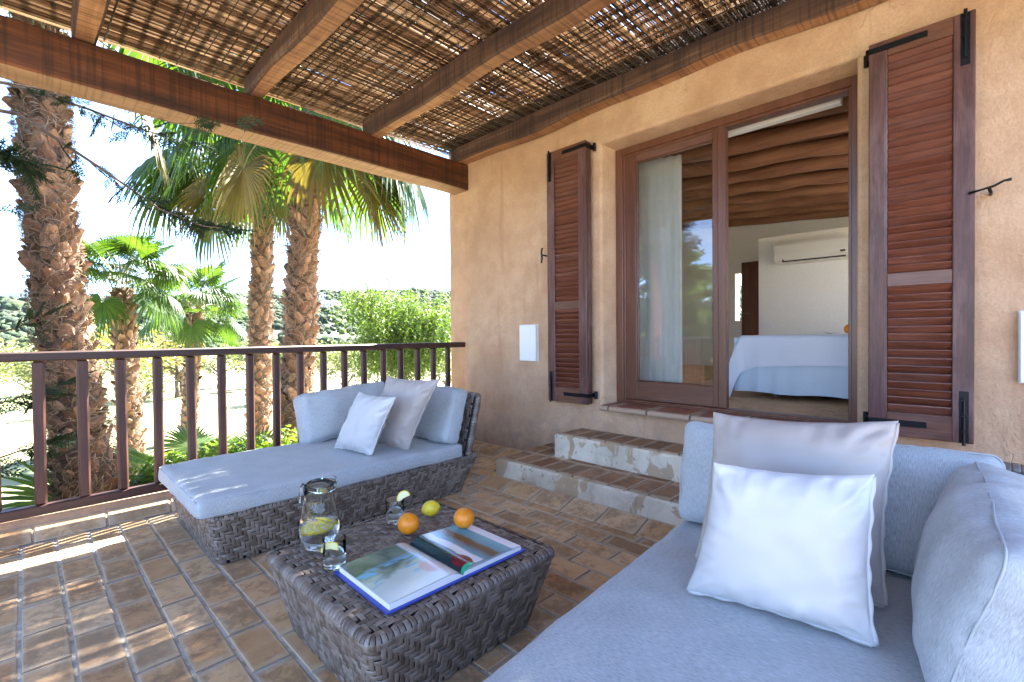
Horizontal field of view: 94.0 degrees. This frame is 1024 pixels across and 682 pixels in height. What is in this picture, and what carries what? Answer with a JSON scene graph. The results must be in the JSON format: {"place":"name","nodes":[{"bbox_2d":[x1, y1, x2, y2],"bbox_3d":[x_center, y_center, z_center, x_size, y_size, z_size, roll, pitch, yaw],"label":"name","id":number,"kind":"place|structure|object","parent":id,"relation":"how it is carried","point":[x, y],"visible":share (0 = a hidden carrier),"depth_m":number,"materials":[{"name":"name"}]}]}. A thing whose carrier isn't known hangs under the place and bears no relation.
{"place":"outdoors","nodes":[
{"label":"outdoors","id":0,"kind":"place"},
{"bbox_2d":[0,440,676,681],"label":"terrace floor","id":1,"kind":"structure","parent":0,"point":[164,598],"depth_m":2.12,"materials":[{"name":"tile"}]},
{"bbox_2d":[0,490,176,549],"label":"terrace edge","id":2,"kind":"object","parent":1,"relation":"attached to","point":[33,530],"visible":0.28,"depth_m":2.86,"materials":[{"name":"tile"}]},
{"bbox_2d":[0,342,464,522],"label":"railing","id":3,"kind":"object","parent":2,"relation":"on","point":[44,506],"visible":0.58,"depth_m":3.10,"materials":[{"name":"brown wood"}]},
{"bbox_2d":[170,392,480,563],"bbox_3d":[-1.220,0.750,3.280,1.120,0.718,1.759,0,1,44],"label":"lounger","id":4,"kind":"object","parent":1,"relation":"on","point":[228,538],"visible":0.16,"depth_m":2.81,"materials":[{"name":"black wicker"}]},
{"bbox_2d":[159,436,462,519],"bbox_3d":[-1.231,0.782,3.108,0.945,0.131,1.621,0,1,44],"label":"seat cushion","id":5,"kind":"object","parent":4,"relation":"on","point":[217,486],"visible":0.81,"depth_m":2.75,"materials":[{"name":"grey fabric"}]},
{"bbox_2d":[293,381,384,443],"bbox_3d":[-1.278,0.541,3.639,0.287,0.421,0.709,0,1,44],"label":"back cushion","id":6,"kind":"object","parent":5,"relation":"on","point":[321,415],"visible":0.67,"depth_m":3.43,"materials":[{"name":"grey fabric"}]},
{"bbox_2d":[334,392,395,455],"bbox_3d":[-0.933,0.524,3.031,0.552,0.383,0.156,0,1,33],"label":"pillow","id":7,"kind":"object","parent":5,"relation":"on","point":[362,427],"visible":1,"depth_m":2.96,"materials":[{"name":"white fabric"}]},
{"bbox_2d":[377,376,439,449],"bbox_3d":[-0.749,0.476,3.171,0.653,0.469,0.169,0,1,29],"label":"pillow","id":8,"kind":"object","parent":5,"relation":"on","point":[410,404],"visible":0.78,"depth_m":3.08,"materials":[{"name":"beige fabric"}]},
{"bbox_2d":[414,385,466,444],"bbox_3d":[-0.708,0.525,3.641,0.948,0.408,0.229,0,1,44],"label":"back cushion","id":9,"kind":"object","parent":5,"relation":"on","point":[441,419],"visible":0.46,"depth_m":3.33,"materials":[{"name":"grey fabric"}]},
{"bbox_2d":[266,501,554,681],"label":"coffee table","id":10,"kind":"object","parent":1,"relation":"on","point":[344,631],"visible":0.67,"depth_m":1.60,"materials":[{"name":"black wicker"}]},
{"bbox_2d":[298,476,339,551],"bbox_3d":[-0.759,0.676,1.884,0.158,0.282,0.149,0,1,44],"label":"jug","id":11,"kind":"object","parent":10,"relation":"on","point":[319,520],"visible":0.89,"depth_m":1.83,"materials":[{"name":"clear glass"}]},
{"bbox_2d":[322,533,345,570],"bbox_3d":[-0.644,0.766,1.731,0.082,0.103,0.082,0,1,44],"label":"drinking glass","id":12,"kind":"object","parent":10,"relation":"on","point":[334,556],"visible":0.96,"depth_m":1.70,"materials":[{"name":"clear glass"}]},
{"bbox_2d":[385,496,403,524],"bbox_3d":[-0.525,0.759,2.139,0.082,0.103,0.082,0,1,44],"label":"drinking glass","id":13,"kind":"object","parent":10,"relation":"on","point":[394,510],"visible":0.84,"depth_m":2.10,"materials":[{"name":"clear glass"}]},
{"bbox_2d":[397,490,409,501],"bbox_3d":[-0.491,0.697,2.150,0.066,0.043,0.005,-26,-29,5],"label":"lemon slice","id":14,"kind":"object","parent":13,"relation":"on","point":[403,494],"visible":0.89,"depth_m":2.15,"materials":[{"name":"beige food"}]},
{"bbox_2d":[397,513,418,534],"bbox_3d":[-0.436,0.768,2.007,0.089,0.085,0.089,28,46,26],"label":"orange","id":15,"kind":"object","parent":10,"relation":"on","point":[407,523],"visible":1,"depth_m":1.98,"materials":[{"name":"brown food"}]},
{"bbox_2d":[334,525,525,614],"bbox_3d":[-0.287,0.798,1.763,0.600,0.032,0.364,-1,1,-45],"label":"open book","id":16,"kind":"object","parent":10,"relation":"on","point":[392,579],"visible":0.98,"depth_m":1.69,"materials":[{"name":"multicoloured paper"}]},
{"bbox_2d":[454,507,473,528],"bbox_3d":[-0.203,0.748,2.017,0.087,0.084,0.087,12,15,43],"label":"orange","id":17,"kind":"object","parent":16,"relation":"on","point":[463,517],"visible":1,"depth_m":1.99,"materials":[{"name":"brown food"}]},
{"bbox_2d":[421,500,439,515],"bbox_3d":[-0.375,0.772,2.202,0.076,0.070,0.075,-1,1,-40],"label":"lemon","id":18,"kind":"object","parent":10,"relation":"on","point":[431,508],"visible":1,"depth_m":2.18,"materials":[{"name":"yellow food"}]},
{"bbox_2d":[0,0,887,194],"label":"pergola","id":19,"kind":"object","parent":1,"relation":"on","point":[416,72],"visible":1,"depth_m":3.17,"materials":[{"name":"brown wood"}]},
{"bbox_2d":[496,428,684,525],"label":"steps","id":20,"kind":"structure","parent":1,"relation":"on","point":[640,476],"depth_m":3.30,"materials":[{"name":"ceramic"}]},
{"bbox_2d":[1005,462,1023,475],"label":"lounger","id":21,"kind":"object","parent":1,"relation":"on","point":[1017,468],"depth_m":1.51,"materials":[{"name":"black"}]},
{"bbox_2d":[482,520,920,681],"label":"seat cushion","id":22,"kind":"object","parent":21,"relation":"on","point":[645,616],"visible":0.51,"depth_m":1.17,"materials":[{"name":"grey fabric"}]},
{"bbox_2d":[687,462,878,646],"bbox_3d":[0.689,0.526,1.254,0.442,0.397,0.141,0,1,28],"label":"pillow","id":23,"kind":"object","parent":22,"relation":"on","point":[794,546],"visible":1,"depth_m":1.19,"materials":[{"name":"white fabric"}]},
{"bbox_2d":[695,412,899,607],"bbox_3d":[0.845,0.469,1.453,0.508,0.493,0.218,0,1,44],"label":"pillow","id":24,"kind":"object","parent":22,"relation":"on","point":[839,448],"visible":0.48,"depth_m":1.39,"materials":[{"name":"beige fabric"}]},
{"bbox_2d":[678,422,1007,576],"bbox_3d":[1.077,0.534,1.687,0.948,0.406,0.228,0,1,41],"label":"back cushion","id":25,"kind":"object","parent":22,"relation":"on","point":[920,478],"visible":0.37,"depth_m":1.48,"materials":[{"name":"grey fabric"}]},
{"bbox_2d":[909,461,1023,681],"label":"back cushion","id":26,"kind":"object","parent":22,"relation":"on","point":[966,619],"visible":1,"depth_m":0.95,"materials":[{"name":"grey fabric"}]},
{"bbox_2d":[0,292,740,509],"bbox_3d":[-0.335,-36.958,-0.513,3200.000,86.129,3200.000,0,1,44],"label":"ground","id":27,"kind":"structure","parent":0,"point":[16,430],"depth_m":19.59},
{"bbox_2d":[0,292,14,298],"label":"villa","id":28,"kind":"object","parent":27,"relation":"on","point":[8,294],"visible":0.25,"depth_m":476.75,"materials":[{"name":"white"}]},
{"bbox_2d":[0,339,21,396],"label":"orchard tree","id":29,"kind":"object","parent":27,"relation":"on","point":[5,367],"visible":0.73,"depth_m":15.61,"materials":[{"name":"green plant"}]},
{"bbox_2d":[3,361,32,395],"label":"orchard tree","id":30,"kind":"object","parent":27,"relation":"on","point":[23,366],"visible":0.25,"depth_m":16.94,"materials":[{"name":"green plant"}]},
{"bbox_2d":[0,335,37,390],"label":"orchard tree","id":31,"kind":"object","parent":27,"relation":"on","point":[24,348],"visible":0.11,"depth_m":20.98,"materials":[{"name":"green plant"}]},
{"bbox_2d":[14,288,29,298],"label":"villa","id":32,"kind":"object","parent":27,"relation":"on","point":[18,294],"visible":0.33,"depth_m":477.32,"materials":[{"name":"white"}]},
{"bbox_2d":[2,450,186,510],"bbox_3d":[-3.709,1.689,3.966,2.332,1.328,2.797,0,1,44],"label":"fan palm","id":33,"kind":"object","parent":27,"relation":"on","point":[26,492],"visible":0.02,"depth_m":4.32,"materials":[{"name":"green plant"}]},
{"bbox_2d":[90,338,109,364],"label":"orchard tree","id":34,"kind":"object","parent":27,"relation":"on","point":[102,349],"visible":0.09,"depth_m":30.39,"materials":[{"name":"green plant"}]},
{"bbox_2d":[94,347,113,382],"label":"orchard tree","id":35,"kind":"object","parent":27,"relation":"on","point":[104,369],"visible":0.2,"depth_m":30.32,"materials":[{"name":"green plant"}]},
{"bbox_2d":[1,10,243,501],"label":"fan palm","id":36,"kind":"object","parent":27,"relation":"on","point":[49,257],"visible":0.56,"depth_m":4.46,"materials":[{"name":"brown plant"}]},
{"bbox_2d":[91,324,167,370],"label":"orchard tree","id":37,"kind":"object","parent":27,"relation":"on","point":[144,344],"visible":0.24,"depth_m":20.58,"materials":[{"name":"green plant"}]},
{"bbox_2d":[0,80,264,477],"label":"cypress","id":38,"kind":"object","parent":27,"relation":"on","point":[24,166],"visible":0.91,"depth_m":3.46,"materials":[{"name":"green plant"}]},
{"bbox_2d":[79,229,197,481],"bbox_3d":[-7.740,0.426,9.527,2.759,5.586,2.754,0,1,44],"label":"fan palm","id":39,"kind":"object","parent":27,"relation":"on","point":[117,312],"visible":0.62,"depth_m":9.36,"materials":[{"name":"green plant"}]},
{"bbox_2d":[110,358,177,416],"bbox_3d":[-13.846,1.631,17.973,2.246,2.686,2.030,-1,1,-21],"label":"orchard tree","id":40,"kind":"object","parent":27,"relation":"on","point":[146,372],"visible":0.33,"depth_m":17.89,"materials":[{"name":"green plant"}]},
{"bbox_2d":[140,344,175,397],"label":"orchard tree","id":41,"kind":"object","parent":27,"relation":"on","point":[169,376],"visible":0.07,"depth_m":24.61,"materials":[{"name":"green plant"}]},
{"bbox_2d":[115,448,212,489],"bbox_3d":[-3.530,1.706,4.899,1.254,1.118,1.334,0,1,44],"label":"shrub","id":42,"kind":"object","parent":27,"relation":"on","point":[149,470],"visible":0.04,"depth_m":4.79,"materials":[{"name":"green plant"}]},
{"bbox_2d":[136,325,210,397],"bbox_3d":[-17.154,1.126,24.111,2.719,3.929,3.489,0,1,31],"label":"orchard tree","id":43,"kind":"object","parent":27,"relation":"on","point":[177,373],"visible":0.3,"depth_m":24.23,"materials":[{"name":"green plant"}]},
{"bbox_2d":[167,357,184,378],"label":"orchard tree","id":44,"kind":"object","parent":27,"relation":"on","point":[179,367],"visible":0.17,"depth_m":37.02,"materials":[{"name":"green plant"}]},
{"bbox_2d":[113,421,245,474],"bbox_3d":[-4.776,1.921,7.165,2.252,1.205,1.970,0,1,44],"label":"shrub","id":45,"kind":"object","parent":27,"relation":"on","point":[135,456],"visible":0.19,"depth_m":7.51,"materials":[{"name":"green plant"}]},
{"bbox_2d":[155,333,210,396],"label":"orchard tree","id":46,"kind":"object","parent":27,"relation":"on","point":[173,368],"visible":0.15,"depth_m":24.64,"materials":[{"name":"green plant"}]},
{"bbox_2d":[134,258,248,441],"bbox_3d":[-8.955,0.446,13.517,3.254,5.753,3.049,0,1,2],"label":"fan palm","id":47,"kind":"object","parent":27,"relation":"on","point":[195,326],"visible":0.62,"depth_m":13.30,"materials":[{"name":"green plant"}]},
{"bbox_2d":[164,438,246,462],"bbox_3d":[-3.629,1.655,5.892,1.079,0.996,1.401,0,1,44],"label":"shrub","id":48,"kind":"object","parent":27,"relation":"on","point":[212,450],"visible":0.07,"depth_m":5.74,"materials":[{"name":"green plant"}]},
{"bbox_2d":[200,343,241,388],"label":"orchard tree","id":49,"kind":"object","parent":27,"relation":"on","point":[214,365],"visible":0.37,"depth_m":29.69,"materials":[{"name":"green plant"}]},
{"bbox_2d":[112,49,356,435],"bbox_3d":[-4.766,-0.973,9.033,3.975,8.686,4.314,0,1,3],"label":"fan palm","id":50,"kind":"object","parent":27,"relation":"on","point":[187,195],"visible":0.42,"depth_m":8.81,"materials":[{"name":"green plant"}]},
{"bbox_2d":[227,344,247,373],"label":"orchard tree","id":51,"kind":"object","parent":27,"relation":"on","point":[238,364],"visible":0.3,"depth_m":28.21,"materials":[{"name":"green plant"}]},
{"bbox_2d":[200,424,284,457],"bbox_3d":[-3.159,1.581,5.785,1.913,0.948,1.307,-1,1,-15],"label":"shrub","id":52,"kind":"object","parent":27,"relation":"on","point":[256,435],"visible":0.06,"depth_m":6.23,"materials":[{"name":"green plant"}]},
{"bbox_2d":[238,338,248,362],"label":"orchard tree","id":53,"kind":"object","parent":27,"relation":"on","point":[244,345],"visible":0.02,"depth_m":39.02,"materials":[{"name":"green plant"}]},
{"bbox_2d":[234,425,296,451],"bbox_3d":[-2.789,1.491,5.617,0.930,0.955,1.219,0,1,44],"label":"shrub","id":54,"kind":"object","parent":27,"relation":"on","point":[265,443],"visible":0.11,"depth_m":5.62,"materials":[{"name":"green plant"}]},
{"bbox_2d":[149,30,431,443],"bbox_3d":[-2.696,-1.064,6.588,3.890,8.515,3.656,0,1,44],"label":"fan palm","id":55,"kind":"object","parent":27,"relation":"on","point":[312,183],"visible":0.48,"depth_m":6.45,"materials":[{"name":"green plant"}]},
{"bbox_2d":[317,292,325,300],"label":"villa","id":56,"kind":"object","parent":27,"relation":"on","point":[322,296],"visible":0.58,"depth_m":590.17,"materials":[{"name":"white"}]},
{"bbox_2d":[315,338,335,374],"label":"orchard tree","id":57,"kind":"object","parent":27,"relation":"on","point":[317,360],"visible":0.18,"depth_m":30.03,"materials":[{"name":"green plant"}]},
{"bbox_2d":[320,300,332,306],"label":"villa","id":58,"kind":"object","parent":27,"relation":"on","point":[329,304],"visible":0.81,"depth_m":545.45,"materials":[{"name":"white"}]},
{"bbox_2d":[327,351,358,378],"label":"orchard tree","id":59,"kind":"object","parent":27,"relation":"on","point":[334,368],"visible":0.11,"depth_m":28.30,"materials":[{"name":"green plant"}]},
{"bbox_2d":[327,351,371,384],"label":"orchard tree","id":60,"kind":"object","parent":27,"relation":"on","point":[337,359],"visible":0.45,"depth_m":21.84,"materials":[{"name":"green plant"}]},
{"bbox_2d":[0,285,740,349],"bbox_3d":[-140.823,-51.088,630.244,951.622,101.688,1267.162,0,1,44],"label":"pine forest","id":61,"kind":"object","parent":27,"relation":"on","point":[8,307],"visible":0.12,"depth_m":355.56,"materials":[{"name":"green plant"}]},
{"bbox_2d":[360,356,397,381],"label":"orchard tree","id":62,"kind":"object","parent":27,"relation":"on","point":[373,372],"visible":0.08,"depth_m":22.12,"materials":[{"name":"green plant"}]},
{"bbox_2d":[317,270,450,385],"bbox_3d":[-3.039,0.663,14.034,4.731,5.654,4.753,0,1,44],"label":"pepper tree","id":63,"kind":"object","parent":27,"relation":"on","point":[402,321],"visible":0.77,"depth_m":13.03,"materials":[{"name":"green plant"}]},
{"bbox_2d":[436,361,450,384],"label":"orchard tree","id":64,"kind":"object","parent":27,"relation":"on","point":[440,370],"visible":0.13,"depth_m":23.03,"materials":[{"name":"green plant"}]},
{"bbox_2d":[449,0,1023,464],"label":"house","id":65,"kind":"structure","parent":27,"relation":"on","point":[887,138],"depth_m":3.36,"materials":[{"name":"paint"}]},
{"bbox_2d":[519,324,538,361],"bbox_3d":[0.153,0.018,4.373,0.210,0.338,0.038,0,1,44],"label":"wall cover","id":66,"kind":"object","parent":65,"relation":"attached to","point":[529,343],"depth_m":4.34,"materials":[{"name":"white plastic"}]},
{"bbox_2d":[639,154,681,382],"bbox_3d":[1.212,-0.526,3.991,0.403,1.980,0.046,0,1,31],"label":"curtain","id":67,"kind":"object","parent":65,"relation":"hanging from","point":[660,241],"visible":0.74,"depth_m":3.97,"materials":[{"name":"fabric"}]},
{"bbox_2d":[626,125,728,408],"bbox_3d":[1.220,-0.522,3.611,0.790,1.985,0.068,0,1,44],"label":"door","id":68,"kind":"structure","parent":65,"relation":"in","point":[717,394],"depth_m":3.47,"materials":[{"name":"brown wood"}]},
{"bbox_2d":[742,261,758,334],"bbox_3d":[3.867,-0.415,7.431,0.560,1.670,0.105,0,1,44],"label":"bedroom door","id":69,"kind":"structure","parent":65,"relation":"in","point":[750,298],"depth_m":7.53,"materials":[{"name":"brown wood"}]},
{"bbox_2d":[760,322,771,327],"bbox_3d":[3.342,-0.212,6.273,0.140,0.080,0.013,0,1,44],"label":"light switch","id":70,"kind":"object","parent":65,"relation":"attached to","point":[765,324],"visible":1,"depth_m":6.27,"materials":[{"name":"white plastic"}]},
{"bbox_2d":[734,338,847,398],"bbox_3d":[3.260,0.212,4.216,1.800,0.515,1.981,0,1,44],"label":"bed","id":71,"kind":"object","parent":65,"relation":"on","point":[825,381],"visible":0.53,"depth_m":3.81,"materials":[{"name":"white fabric"}]},
{"bbox_2d":[729,334,847,396],"bbox_3d":[3.016,0.262,3.929,1.967,0.637,1.290,0,1,44],"label":"bedspread","id":72,"kind":"object","parent":71,"relation":"on","point":[750,352],"visible":0.38,"depth_m":3.85,"materials":[{"name":"white fabric"}]},
{"bbox_2d":[774,235,847,265],"bbox_3d":[3.652,-1.104,5.820,0.780,0.270,0.197,0,1,44],"label":"air conditioner","id":73,"kind":"object","parent":65,"relation":"attached to","point":[815,250],"visible":0.95,"depth_m":5.75,"materials":[{"name":"beige plastic"}]},
{"bbox_2d":[1018,311,1023,382],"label":"wall cover","id":74,"kind":"object","parent":65,"relation":"attached to","point":[1020,346],"depth_m":2.20,"materials":[{"name":"white plastic"}]},
{"bbox_2d":[0,0,740,297],"label":"sky","id":75,"kind":"structure","parent":0,"point":[428,265],"materials":[{"name":"white"}]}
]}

